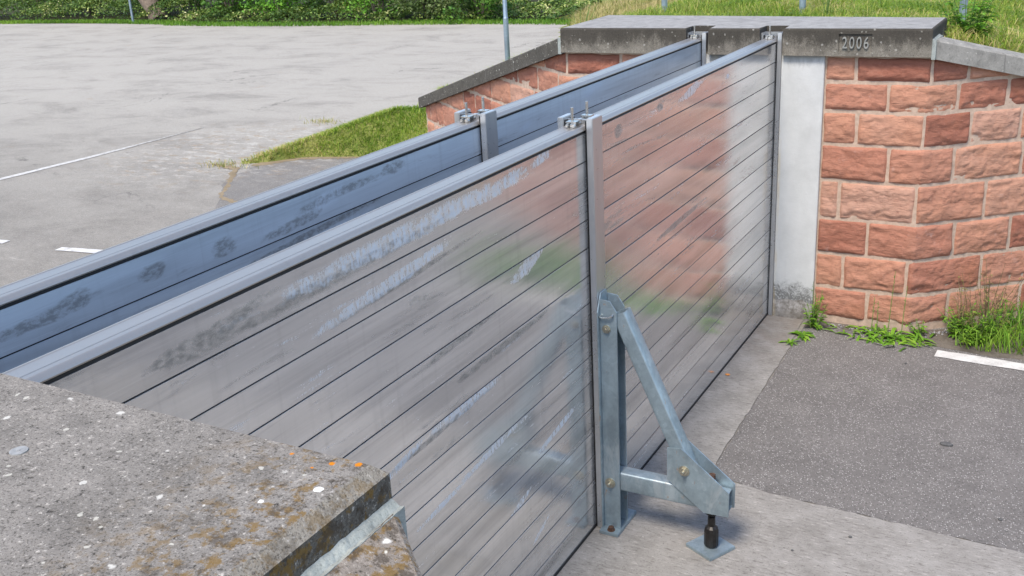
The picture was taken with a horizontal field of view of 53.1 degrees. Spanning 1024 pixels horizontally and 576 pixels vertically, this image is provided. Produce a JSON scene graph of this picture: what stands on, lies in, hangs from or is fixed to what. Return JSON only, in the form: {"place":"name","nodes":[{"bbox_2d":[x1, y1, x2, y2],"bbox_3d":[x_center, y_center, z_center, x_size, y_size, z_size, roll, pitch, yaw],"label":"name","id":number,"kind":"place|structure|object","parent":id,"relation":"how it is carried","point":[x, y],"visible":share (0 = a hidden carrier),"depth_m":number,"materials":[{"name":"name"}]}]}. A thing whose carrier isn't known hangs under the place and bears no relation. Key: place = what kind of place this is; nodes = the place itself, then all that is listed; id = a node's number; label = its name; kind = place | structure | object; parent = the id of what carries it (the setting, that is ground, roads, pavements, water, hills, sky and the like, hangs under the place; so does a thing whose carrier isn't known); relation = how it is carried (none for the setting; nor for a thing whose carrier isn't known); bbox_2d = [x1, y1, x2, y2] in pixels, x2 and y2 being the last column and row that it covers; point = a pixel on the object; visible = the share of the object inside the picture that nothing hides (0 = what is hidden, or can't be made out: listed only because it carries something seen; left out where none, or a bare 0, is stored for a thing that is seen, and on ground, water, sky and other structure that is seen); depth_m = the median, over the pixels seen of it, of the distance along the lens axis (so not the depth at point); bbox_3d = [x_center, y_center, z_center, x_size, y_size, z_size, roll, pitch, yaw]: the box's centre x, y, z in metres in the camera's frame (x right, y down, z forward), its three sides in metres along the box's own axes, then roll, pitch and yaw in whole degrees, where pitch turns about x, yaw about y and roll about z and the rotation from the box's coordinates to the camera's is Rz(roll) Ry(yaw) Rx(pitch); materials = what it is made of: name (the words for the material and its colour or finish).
{"place":"outdoors","nodes":[
{"label":"outdoors","id":0,"kind":"place"},
{"bbox_2d":[0,0,569,23],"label":"planting bed","id":1,"kind":"object","parent":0,"point":[173,13],"visible":0.12,"depth_m":44.32,"materials":[{"name":"green plant"}]},
{"bbox_2d":[14,0,69,14],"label":"shrub","id":2,"kind":"object","parent":1,"relation":"on","point":[34,5],"visible":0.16,"depth_m":50.67,"materials":[{"name":"green plant"}]},
{"bbox_2d":[43,0,114,15],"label":"shrub","id":3,"kind":"object","parent":1,"relation":"on","point":[90,12],"visible":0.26,"depth_m":48.26,"materials":[{"name":"green plant"}]},
{"bbox_2d":[128,0,133,20],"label":"railing post","id":4,"kind":"object","parent":1,"relation":"on","point":[131,10],"depth_m":41.99,"materials":[{"name":"silver metal"}]},
{"bbox_2d":[138,0,167,19],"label":"tree","id":5,"kind":"object","parent":1,"relation":"on","point":[145,4],"visible":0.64,"depth_m":43.14,"materials":[{"name":"brown plant"}]},
{"bbox_2d":[156,0,221,19],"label":"shrub","id":6,"kind":"object","parent":1,"relation":"on","point":[183,7],"visible":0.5,"depth_m":43.74,"materials":[{"name":"green plant"}]},
{"bbox_2d":[184,0,265,17],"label":"shrub","id":7,"kind":"object","parent":1,"relation":"on","point":[233,2],"visible":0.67,"depth_m":41.84,"materials":[{"name":"green plant"}]},
{"bbox_2d":[239,0,328,18],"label":"shrub","id":8,"kind":"object","parent":1,"relation":"on","point":[287,3],"visible":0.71,"depth_m":40.06,"materials":[{"name":"green plant"}]},
{"bbox_2d":[0,17,576,26],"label":"verge grass","id":9,"kind":"structure","parent":1,"relation":"on","point":[279,23],"depth_m":37.55,"materials":[{"name":"green plant"}]},
{"bbox_2d":[0,0,601,22],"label":"ivy ground cover","id":10,"kind":"object","parent":1,"relation":"on","point":[527,9],"visible":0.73,"depth_m":39.58,"materials":[{"name":"green plant"}]},
{"bbox_2d":[303,0,356,20],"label":"shrub","id":11,"kind":"object","parent":1,"relation":"on","point":[317,2],"visible":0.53,"depth_m":38.58,"materials":[{"name":"green plant"}]},
{"bbox_2d":[338,0,419,21],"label":"shrub","id":12,"kind":"object","parent":1,"relation":"on","point":[380,3],"visible":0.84,"depth_m":36.61,"materials":[{"name":"green plant"}]},
{"bbox_2d":[386,0,474,18],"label":"shrub","id":13,"kind":"object","parent":1,"relation":"on","point":[427,6],"visible":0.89,"depth_m":36.01,"materials":[{"name":"green plant"}]},
{"bbox_2d":[437,0,515,23],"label":"shrub","id":14,"kind":"object","parent":1,"relation":"on","point":[485,4],"visible":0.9,"depth_m":35.01,"materials":[{"name":"green plant"}]},
{"bbox_2d":[0,23,1000,547],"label":"parking lot","id":15,"kind":"structure","parent":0,"point":[72,91],"depth_m":21.29,"materials":[{"name":"grey asphalt"}]},
{"bbox_2d":[56,247,100,252],"bbox_3d":[-4.354,-0.390,11.341,1.691,0.001,0.130,4,21,20],"label":"road marking","id":16,"kind":"object","parent":15,"relation":"on","point":[79,250],"visible":0.34,"depth_m":11.53,"materials":[{"name":"paint"}]},
{"bbox_2d":[0,127,203,179],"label":"parking line","id":17,"kind":"object","parent":15,"relation":"on","point":[84,158],"visible":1,"depth_m":16.33,"materials":[{"name":"paint"}]},
{"bbox_2d":[0,373,391,575],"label":"gate pier","id":18,"kind":"structure","parent":15,"relation":"on","point":[92,486],"depth_m":1.76,"materials":[{"name":"concrete"}]},
{"bbox_2d":[9,446,28,455],"bbox_3d":[-0.931,0.309,1.933,0.034,0.008,0.034,8,23,28],"label":"survey marker","id":19,"kind":"object","parent":18,"relation":"on","point":[19,450],"visible":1,"depth_m":1.93,"materials":[{"name":"metal"}]},
{"bbox_2d":[211,163,239,202],"bbox_3d":[-3.915,-1.456,14.230,0.397,0.001,2.936,-9,21,-16],"label":"dry crack","id":20,"kind":"object","parent":15,"relation":"on","point":[232,174],"visible":0.91,"depth_m":14.44,"materials":[{"name":"soil"}]},
{"bbox_2d":[199,158,258,168],"bbox_3d":[-4.227,-1.876,15.323,1.244,0.091,0.576,8,23,28],"label":"dry tuft","id":21,"kind":"object","parent":15,"relation":"on","point":[224,165],"visible":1,"depth_m":15.34,"materials":[{"name":"beige plant"}]},
{"bbox_2d":[216,158,355,208],"bbox_3d":[-1.480,-0.404,10.947,5.341,0.001,10.277,-14,22,-27],"label":"asphalt patch","id":22,"kind":"object","parent":15,"relation":"on","point":[251,181],"visible":0.16,"depth_m":14.53,"materials":[{"name":"grey asphalt"}]},
{"bbox_2d":[252,157,358,165],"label":"trodden earth","id":23,"kind":"structure","parent":22,"relation":"on","point":[269,163],"depth_m":15.41,"materials":[{"name":"soil"}]},
{"bbox_2d":[418,37,564,131],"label":"wing wall","id":24,"kind":"structure","parent":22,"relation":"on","point":[521,76],"depth_m":10.46,"materials":[{"name":"red stone"}]},
{"bbox_2d":[304,116,342,125],"bbox_3d":[-3.299,-2.998,18.285,1.464,0.090,0.656,8,23,28],"label":"dry tuft","id":25,"kind":"object","parent":15,"relation":"on","point":[320,121],"visible":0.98,"depth_m":18.32,"materials":[{"name":"beige plant"}]},
{"bbox_2d":[301,498,421,575],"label":"wing wall","id":26,"kind":"structure","parent":15,"relation":"on","point":[376,543],"depth_m":1.72,"materials":[{"name":"grey stone"}]},
{"bbox_2d":[544,15,984,331],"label":"gate pier","id":27,"kind":"structure","parent":15,"relation":"on","point":[869,197],"depth_m":7.96,"materials":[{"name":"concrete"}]},
{"bbox_2d":[931,34,1023,327],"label":"wing wall","id":28,"kind":"structure","parent":15,"relation":"on","point":[990,152],"depth_m":7.79,"materials":[{"name":"red stone"}]},
{"bbox_2d":[241,0,1023,163],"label":"dyke","id":29,"kind":"structure","parent":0,"point":[283,156],"depth_m":15.51,"materials":[{"name":"plant"}]},
{"bbox_2d":[235,60,503,161],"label":"slope grass","id":30,"kind":"structure","parent":29,"relation":"on","point":[377,114],"depth_m":15.53,"materials":[{"name":"green plant"}]},
{"bbox_2d":[502,0,509,60],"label":"railing post","id":31,"kind":"object","parent":29,"relation":"on","point":[506,35],"visible":0.7,"depth_m":12.18,"materials":[{"name":"silver metal"}]},
{"bbox_2d":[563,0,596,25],"bbox_3d":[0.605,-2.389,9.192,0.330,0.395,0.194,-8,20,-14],"label":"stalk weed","id":32,"kind":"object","parent":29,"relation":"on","point":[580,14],"visible":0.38,"depth_m":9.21,"materials":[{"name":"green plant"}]},
{"bbox_2d":[567,0,680,25],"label":"dry grass","id":33,"kind":"structure","parent":29,"relation":"on","point":[607,8],"depth_m":31.26,"materials":[{"name":"plant"}]},
{"bbox_2d":[661,0,667,10],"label":"railing post","id":34,"kind":"object","parent":29,"relation":"on","point":[664,3],"depth_m":10.41,"materials":[{"name":"silver metal"}]},
{"bbox_2d":[799,0,805,12],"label":"railing post","id":35,"kind":"object","parent":29,"relation":"on","point":[802,3],"depth_m":9.70,"materials":[{"name":"silver metal"}]},
{"bbox_2d":[824,0,829,16],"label":"dock weed","id":36,"kind":"object","parent":29,"relation":"on","point":[827,7],"visible":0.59,"depth_m":9.25,"materials":[{"name":"green plant"}]},
{"bbox_2d":[959,0,967,19],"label":"railing post","id":37,"kind":"object","parent":29,"relation":"on","point":[961,6],"depth_m":8.57,"materials":[{"name":"silver metal"}]},
{"bbox_2d":[936,0,1001,39],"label":"bindweed","id":38,"kind":"object","parent":29,"relation":"on","point":[978,20],"visible":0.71,"depth_m":7.99,"materials":[{"name":"green plant"}]},
{"bbox_2d":[507,0,1023,58],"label":"bank grass","id":39,"kind":"structure","parent":0,"point":[889,8],"depth_m":9.62,"materials":[{"name":"green plant"}]},
{"bbox_2d":[557,315,1023,575],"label":"concrete pad","id":40,"kind":"object","parent":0,"point":[763,533],"visible":0.48,"depth_m":5.61,"materials":[{"name":"grey concrete"}]},
{"bbox_2d":[0,119,481,372],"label":"flood barrier","id":41,"kind":"object","parent":40,"relation":"on","point":[49,310],"visible":0.16,"depth_m":3.74,"materials":[{"name":"metal"}]},
{"bbox_2d":[460,103,475,121],"bbox_3d":[-0.231,-0.908,5.285,0.058,0.098,0.080,8,23,28],"label":"hold down clamp","id":42,"kind":"object","parent":41,"relation":"on","point":[466,117],"visible":1,"depth_m":5.28,"materials":[{"name":"silver metal"}]},
{"bbox_2d":[2,125,596,575],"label":"flood barrier","id":43,"kind":"object","parent":40,"relation":"on","point":[428,349],"visible":0.83,"depth_m":4.06,"materials":[{"name":"metal"}]},
{"bbox_2d":[565,107,580,127],"bbox_3d":[0.297,-0.835,5.003,0.058,0.098,0.080,8,23,28],"label":"hold down clamp","id":44,"kind":"object","parent":43,"relation":"on","point":[572,123],"visible":1,"depth_m":4.99,"materials":[{"name":"silver metal"}]},
{"bbox_2d":[454,109,498,161],"bbox_3d":[-0.132,0.163,5.747,0.190,2.315,0.119,8,23,28],"label":"barrier post","id":45,"kind":"object","parent":40,"relation":"on","point":[488,134],"visible":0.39,"depth_m":5.34,"materials":[{"name":"metal"}]},
{"bbox_2d":[477,97,489,113],"bbox_3d":[-0.155,-0.958,5.412,0.058,0.098,0.076,8,23,28],"label":"hold down clamp","id":46,"kind":"object","parent":45,"relation":"on","point":[482,110],"visible":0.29,"depth_m":5.41,"materials":[{"name":"silver metal"}]},
{"bbox_2d":[557,113,605,526],"bbox_3d":[0.396,0.235,5.464,0.190,2.315,0.119,8,23,28],"label":"barrier post","id":47,"kind":"object","parent":40,"relation":"on","point":[595,192],"visible":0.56,"depth_m":5.23,"materials":[{"name":"metal"}]},
{"bbox_2d":[597,289,734,560],"bbox_3d":[0.833,0.711,5.424,0.726,1.406,0.276,8,23,28],"label":"support brace","id":48,"kind":"object","parent":47,"relation":"attached to","point":[698,478],"visible":1,"depth_m":5.42,"materials":[{"name":"metal"}]},
{"bbox_2d":[492,38,701,154],"bbox_3d":[0.702,-0.376,7.164,0.106,2.276,3.440,8,23,28],"label":"flood barrier","id":49,"kind":"object","parent":40,"relation":"on","point":[522,121],"visible":0.12,"depth_m":6.50,"materials":[{"name":"metal"}]},
{"bbox_2d":[690,26,699,38],"bbox_3d":[1.454,-2.034,8.142,0.058,0.098,0.080,8,23,28],"label":"hold down clamp","id":50,"kind":"object","parent":49,"relation":"attached to","point":[694,36],"visible":1,"depth_m":8.13,"materials":[{"name":"silver metal"}]},
{"bbox_2d":[593,38,776,469],"bbox_3d":[1.230,-0.303,6.882,0.106,2.276,3.440,8,23,28],"label":"flood barrier","id":51,"kind":"object","parent":40,"relation":"on","point":[687,167],"visible":0.66,"depth_m":6.63,"materials":[{"name":"metal"}]},
{"bbox_2d":[580,101,593,118],"bbox_3d":[0.372,-0.885,5.130,0.058,0.098,0.076,8,23,28],"label":"hold down clamp","id":52,"kind":"object","parent":51,"relation":"on","point":[586,115],"visible":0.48,"depth_m":5.13,"materials":[{"name":"silver metal"}]},
{"bbox_2d":[766,26,774,38],"bbox_3d":[1.982,-1.962,7.860,0.058,0.098,0.080,8,23,28],"label":"hold down clamp","id":53,"kind":"object","parent":51,"relation":"attached to","point":[769,36],"visible":1,"depth_m":7.85,"materials":[{"name":"silver metal"}]},
{"bbox_2d":[778,338,800,345],"bbox_3d":[2.200,0.430,8.056,0.190,0.042,0.142,-13,22,-26],"label":"rosette weed","id":54,"kind":"object","parent":40,"relation":"on","point":[789,341],"visible":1,"depth_m":8.06,"materials":[{"name":"green plant"}]},
{"bbox_2d":[788,330,814,341],"bbox_3d":[2.337,0.372,8.187,0.208,0.056,0.262,-12,22,-22],"label":"rosette weed","id":55,"kind":"object","parent":40,"relation":"on","point":[802,335],"visible":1,"depth_m":8.15,"materials":[{"name":"green plant"}]},
{"bbox_2d":[717,327,1023,552],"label":"road","id":56,"kind":"structure","parent":0,"point":[836,420],"depth_m":6.58,"materials":[{"name":"grey asphalt"}]},
{"bbox_2d":[802,290,827,329],"bbox_3d":[2.439,0.187,8.271,0.211,0.294,0.184,-4,20,-3],"label":"tall weed","id":57,"kind":"object","parent":56,"relation":"on","point":[814,322],"visible":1,"depth_m":8.28,"materials":[{"name":"green plant"}]},
{"bbox_2d":[825,271,935,351],"bbox_3d":[2.872,0.159,7.974,0.892,0.566,0.512,8,23,28],"label":"weed mat","id":58,"kind":"object","parent":56,"relation":"on","point":[889,337],"visible":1,"depth_m":8.02,"materials":[{"name":"green plant"}]},
{"bbox_2d":[804,319,1023,359],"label":"wall foot dirt","id":59,"kind":"structure","parent":56,"relation":"on","point":[944,340],"depth_m":7.88,"materials":[{"name":"soil"}]},
{"bbox_2d":[812,281,815,317],"bbox_3d":[2.439,0.125,8.293,0.081,0.386,0.054,-20,26,-38],"label":"stalk weed","id":60,"kind":"object","parent":59,"relation":"on","point":[814,296],"visible":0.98,"depth_m":8.29,"materials":[{"name":"green plant"}]},
{"bbox_2d":[827,323,947,338],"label":"gravel","id":61,"kind":"structure","parent":59,"relation":"on","point":[942,332],"depth_m":8.12,"materials":[{"name":"grey gravel"}]},
{"bbox_2d":[903,320,927,334],"bbox_3d":[3.199,0.306,8.059,0.155,0.143,0.256,15,27,41],"label":"weed sprout","id":62,"kind":"object","parent":59,"relation":"on","point":[921,328],"visible":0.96,"depth_m":8.04,"materials":[{"name":"green plant"}]},
{"bbox_2d":[939,298,990,339],"bbox_3d":[3.524,0.257,7.966,0.414,0.269,0.420,8,23,28],"label":"leafy weed","id":63,"kind":"object","parent":59,"relation":"on","point":[956,324],"visible":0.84,"depth_m":7.95,"materials":[{"name":"green plant"}]},
{"bbox_2d":[950,320,993,345],"bbox_3d":[3.515,0.352,7.872,0.354,0.167,0.323,5,21,21],"label":"leafy weed","id":64,"kind":"object","parent":59,"relation":"on","point":[971,340],"visible":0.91,"depth_m":7.83,"materials":[{"name":"green plant"}]},
{"bbox_2d":[949,259,1023,336],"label":"dry weed","id":65,"kind":"object","parent":59,"relation":"on","point":[985,306],"visible":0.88,"depth_m":7.89,"materials":[{"name":"green plant"}]},
{"bbox_2d":[954,299,1023,354],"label":"grass clump","id":66,"kind":"object","parent":59,"relation":"on","point":[1020,327],"visible":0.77,"depth_m":7.78,"materials":[{"name":"green plant"}]},
{"bbox_2d":[972,291,1023,340],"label":"leafy weed","id":67,"kind":"object","parent":59,"relation":"on","point":[991,322],"visible":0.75,"depth_m":7.85,"materials":[{"name":"green plant"}]},
{"bbox_2d":[940,441,952,446],"bbox_3d":[2.732,0.980,6.441,0.079,0.017,0.043,8,23,28],"label":"flat stone","id":68,"kind":"object","parent":56,"relation":"on","point":[945,443],"visible":1,"depth_m":6.43,"materials":[{"name":"grey stone"}]},
{"bbox_2d":[934,350,1023,370],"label":"road marking","id":69,"kind":"object","parent":56,"relation":"on","point":[981,360],"visible":1,"depth_m":7.58,"materials":[{"name":"paint"}]}
]}

